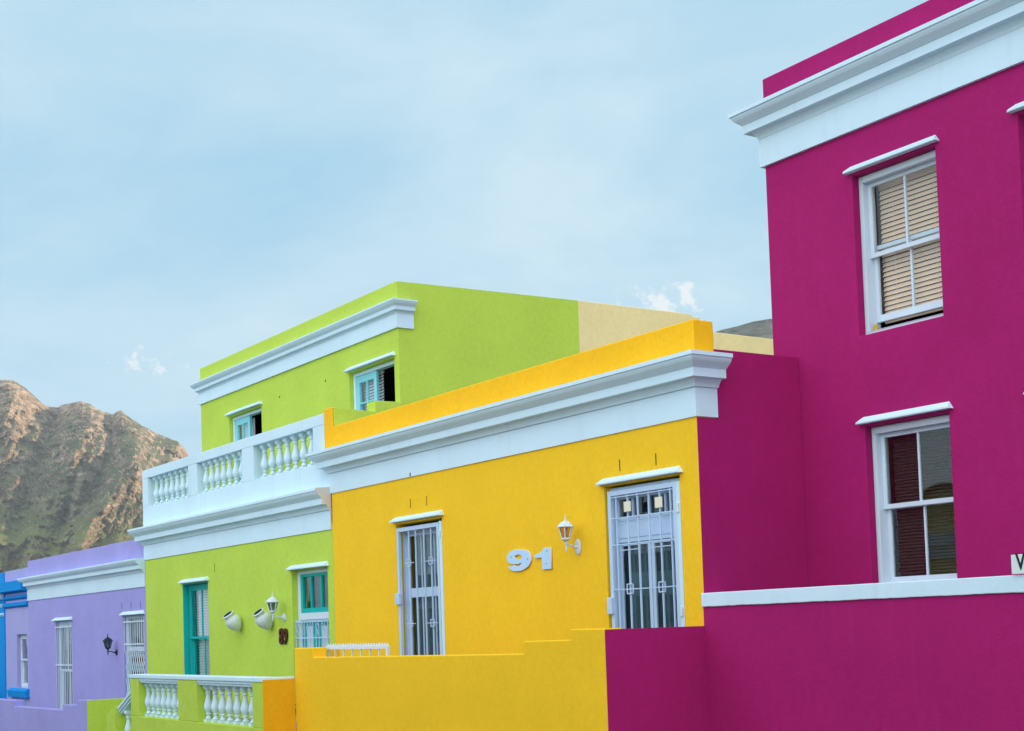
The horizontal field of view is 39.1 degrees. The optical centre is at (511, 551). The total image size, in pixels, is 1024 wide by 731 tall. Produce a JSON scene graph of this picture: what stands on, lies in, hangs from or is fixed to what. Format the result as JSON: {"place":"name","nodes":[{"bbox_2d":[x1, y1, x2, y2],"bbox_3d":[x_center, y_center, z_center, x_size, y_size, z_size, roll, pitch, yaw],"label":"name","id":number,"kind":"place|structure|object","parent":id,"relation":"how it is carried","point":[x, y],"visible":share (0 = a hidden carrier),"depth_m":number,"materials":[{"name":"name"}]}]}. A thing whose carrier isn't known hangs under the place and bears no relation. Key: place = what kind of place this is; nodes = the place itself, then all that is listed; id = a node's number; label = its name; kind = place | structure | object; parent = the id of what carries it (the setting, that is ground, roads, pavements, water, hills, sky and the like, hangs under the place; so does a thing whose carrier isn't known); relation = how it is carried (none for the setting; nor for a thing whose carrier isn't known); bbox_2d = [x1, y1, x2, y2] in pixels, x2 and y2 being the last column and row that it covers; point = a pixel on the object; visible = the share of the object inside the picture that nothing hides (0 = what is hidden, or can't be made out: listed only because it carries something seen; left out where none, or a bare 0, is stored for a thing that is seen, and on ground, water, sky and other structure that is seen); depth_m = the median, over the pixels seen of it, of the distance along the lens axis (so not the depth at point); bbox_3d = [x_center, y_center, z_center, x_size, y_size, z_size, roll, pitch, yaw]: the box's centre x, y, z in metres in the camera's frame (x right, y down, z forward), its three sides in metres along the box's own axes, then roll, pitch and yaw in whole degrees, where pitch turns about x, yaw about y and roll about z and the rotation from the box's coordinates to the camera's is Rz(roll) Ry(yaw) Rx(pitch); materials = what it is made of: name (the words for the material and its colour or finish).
{"place":"outdoors","nodes":[
{"label":"outdoors","id":0,"kind":"place"},
{"bbox_2d":[0,379,188,572],"bbox_3d":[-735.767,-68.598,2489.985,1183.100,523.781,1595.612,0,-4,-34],"label":"mountain","id":1,"kind":"structure","parent":0,"point":[70,477],"depth_m":2294.13,"materials":[{"name":"brown stone"}]},
{"bbox_2d":[0,0,927,455],"label":"sky","id":2,"kind":"structure","parent":0,"point":[186,186],"materials":[{"name":"blue"}]},
{"bbox_2d":[717,319,772,338],"bbox_3d":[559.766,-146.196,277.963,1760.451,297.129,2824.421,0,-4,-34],"label":"hill","id":3,"kind":"structure","parent":0,"point":[761,329],"depth_m":928.14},
{"bbox_3d":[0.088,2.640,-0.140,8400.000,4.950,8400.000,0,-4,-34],"label":"ground","id":4,"kind":"structure","parent":0,"visible":0},
{"bbox_2d":[0,573,6,698],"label":"blue house","id":5,"kind":"structure","parent":4,"relation":"on","point":[3,689],"depth_m":38.35,"materials":[{"name":"paint"}]},
{"bbox_2d":[0,568,29,705],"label":"pale lilac house","id":6,"kind":"structure","parent":4,"relation":"on","point":[13,590],"depth_m":37.38,"materials":[{"name":"paint"}]},
{"bbox_2d":[20,634,27,687],"bbox_3d":[-12.417,2.821,37.009,0.110,1.371,0.976,0,-4,-34],"label":"window","id":7,"kind":"structure","parent":6,"relation":"in","point":[22,639],"depth_m":37.36,"materials":[{"name":"white wood"}]},
{"bbox_2d":[0,698,131,730],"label":"stoep wall","id":8,"kind":"structure","parent":4,"relation":"on","point":[81,715],"depth_m":30.05,"materials":[{"name":"purple paint"}]},
{"bbox_2d":[17,539,146,708],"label":"lilac purple house","id":9,"kind":"structure","parent":4,"relation":"on","point":[82,604],"depth_m":32.41,"materials":[{"name":"paint"}]},
{"bbox_2d":[59,621,72,708],"bbox_3d":[-10.303,2.764,33.941,0.319,2.245,1.320,0,-4,-34],"label":"window","id":10,"kind":"structure","parent":9,"relation":"in","point":[71,689],"depth_m":34.36,"materials":[{"name":"blue paint"}]},
{"bbox_2d":[103,633,117,654],"bbox_3d":[-8.527,1.979,30.584,0.298,0.473,0.214,0,-4,-34],"label":"wall lamp","id":11,"kind":"object","parent":9,"relation":"attached to","point":[107,641],"visible":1,"depth_m":30.53,"materials":[{"name":"black metal"}]},
{"bbox_2d":[126,615,144,694],"bbox_3d":[-7.703,2.439,29.789,0.164,2.221,1.256,0,-4,-34],"label":"door","id":12,"kind":"structure","parent":9,"relation":"in","point":[135,661],"depth_m":30.01,"materials":[{"name":"blue paint"}]},
{"bbox_2d":[107,674,296,730],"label":"stoep balustrade","id":13,"kind":"object","parent":4,"relation":"on","point":[196,704],"visible":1,"depth_m":22.00,"materials":[{"name":"paint"}]},
{"bbox_2d":[127,281,579,722],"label":"lime green house","id":14,"kind":"structure","parent":4,"relation":"on","point":[237,515],"depth_m":24.77,"materials":[{"name":"paint"}]},
{"bbox_2d":[189,583,209,674],"bbox_3d":[-5.689,1.729,27.017,0.265,2.275,1.255,0,-4,-34],"label":"window","id":15,"kind":"structure","parent":14,"relation":"in","point":[203,620],"depth_m":27.30,"materials":[{"name":"teal glass"}]},
{"bbox_2d":[223,611,241,631],"bbox_3d":[-4.846,1.214,25.032,0.307,0.366,0.308,-3,-3,11],"label":"wall urn","id":16,"kind":"object","parent":14,"relation":"attached to","point":[233,622],"depth_m":24.95,"materials":[{"name":"white ceramic"}]},
{"bbox_2d":[233,408,260,481],"bbox_3d":[-5.051,-1.769,28.196,0.161,1.896,1.559,0,-4,-34],"label":"balcony door","id":17,"kind":"structure","parent":14,"relation":"in","point":[248,424],"depth_m":28.50,"materials":[{"name":"blue paint"}]},
{"bbox_2d":[253,608,272,629],"bbox_3d":[-4.135,1.130,23.964,0.307,0.366,0.308,-3,-3,11],"label":"wall urn","id":18,"kind":"object","parent":14,"relation":"attached to","point":[263,619],"depth_m":23.88,"materials":[{"name":"white ceramic"}]},
{"bbox_2d":[266,592,285,621],"bbox_3d":[-3.871,0.909,23.580,0.311,0.494,0.224,0,-4,-34],"label":"wall lamp","id":19,"kind":"object","parent":14,"relation":"attached to","point":[272,603],"visible":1,"depth_m":23.52,"materials":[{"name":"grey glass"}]},
{"bbox_2d":[279,628,287,644],"bbox_3d":[-3.746,1.398,23.631,0.033,0.272,0.320,0,-4,-34],"label":"house number","id":20,"kind":"object","parent":14,"relation":"attached to","point":[283,633],"visible":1,"depth_m":23.63,"materials":[{"name":"brown ceramic"}]},
{"bbox_2d":[295,568,328,647],"bbox_3d":[-3.080,1.437,22.895,0.191,2.306,1.302,0,-4,-34],"label":"door","id":21,"kind":"structure","parent":14,"relation":"in","point":[313,632],"depth_m":23.06,"materials":[{"name":"white wood"}]},
{"bbox_2d":[353,360,393,410],"bbox_3d":[-2.168,-2.101,23.865,0.160,1.911,1.567,0,-4,-34],"label":"balcony door","id":22,"kind":"structure","parent":14,"relation":"in","point":[365,376],"depth_m":24.16,"materials":[{"name":"blue paint"}]},
{"bbox_2d":[295,626,708,730],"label":"stoep wall","id":23,"kind":"structure","parent":4,"relation":"on","point":[620,679],"depth_m":15.44,"materials":[{"name":"yellow paint"}]},
{"bbox_2d":[326,643,389,656],"bbox_3d":[-2.067,1.660,19.289,0.040,0.858,1.771,0,-4,-34],"label":"railing","id":24,"kind":"object","parent":23,"relation":"on","point":[335,647],"visible":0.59,"depth_m":19.20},
{"bbox_2d":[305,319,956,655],"bbox_3d":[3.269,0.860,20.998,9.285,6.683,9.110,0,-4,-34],"label":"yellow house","id":25,"kind":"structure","parent":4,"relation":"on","point":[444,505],"depth_m":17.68,"materials":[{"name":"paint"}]},
{"bbox_2d":[396,520,442,654],"bbox_3d":[-1.147,0.866,20.015,0.294,2.558,1.263,0,-4,-34],"label":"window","id":26,"kind":"structure","parent":25,"relation":"in","point":[427,592],"depth_m":20.21,"materials":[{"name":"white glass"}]},
{"bbox_2d":[507,547,551,570],"bbox_3d":[0.209,0.102,17.709,0.029,0.279,0.966,0,-4,-34],"label":"house number","id":27,"kind":"object","parent":25,"relation":"attached to","point":[545,555],"visible":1,"depth_m":17.73,"materials":[{"name":"paint"}]},
{"bbox_2d":[557,515,580,554],"bbox_3d":[0.659,-0.195,16.801,0.284,0.484,0.205,0,-4,-34],"label":"wall lamp","id":28,"kind":"object","parent":25,"relation":"attached to","point":[565,523],"visible":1,"depth_m":16.77,"materials":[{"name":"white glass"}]},
{"bbox_2d":[607,478,681,628],"bbox_3d":[1.562,0.507,15.924,0.281,2.525,1.317,0,-4,-34],"label":"door","id":29,"kind":"structure","parent":25,"relation":"in","point":[651,539],"depth_m":15.98,"materials":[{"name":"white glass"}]},
{"bbox_2d":[578,301,773,354],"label":"cream building","id":30,"kind":"structure","parent":4,"relation":"on","point":[601,324],"depth_m":25.73,"materials":[{"name":"paint"}]},
{"bbox_2d":[697,0,1023,592],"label":"magenta house","id":31,"kind":"structure","parent":4,"relation":"on","point":[891,154],"depth_m":15.15,"materials":[{"name":"paint"}]},
{"bbox_2d":[858,150,942,334],"bbox_3d":[4.128,-3.168,14.981,0.242,1.717,1.106,0,-4,-34],"label":"window","id":32,"kind":"structure","parent":31,"relation":"in","point":[924,164],"depth_m":15.15,"materials":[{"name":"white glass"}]},
{"bbox_2d":[872,414,956,582],"bbox_3d":[4.225,-0.486,14.826,0.242,1.711,1.096,0,-4,-34],"label":"window","id":33,"kind":"structure","parent":31,"relation":"in","point":[884,508],"depth_m":15.00,"materials":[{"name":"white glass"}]},
{"bbox_2d":[1011,552,1023,573],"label":"street sign","id":34,"kind":"object","parent":31,"relation":"attached to","point":[1017,563],"visible":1,"depth_m":11.76,"materials":[{"name":"white metal"}]},
{"bbox_2d":[701,575,1023,730],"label":"boundary wall","id":35,"kind":"structure","parent":4,"relation":"on","point":[937,655],"depth_m":13.14,"materials":[{"name":"paint"}]}
]}

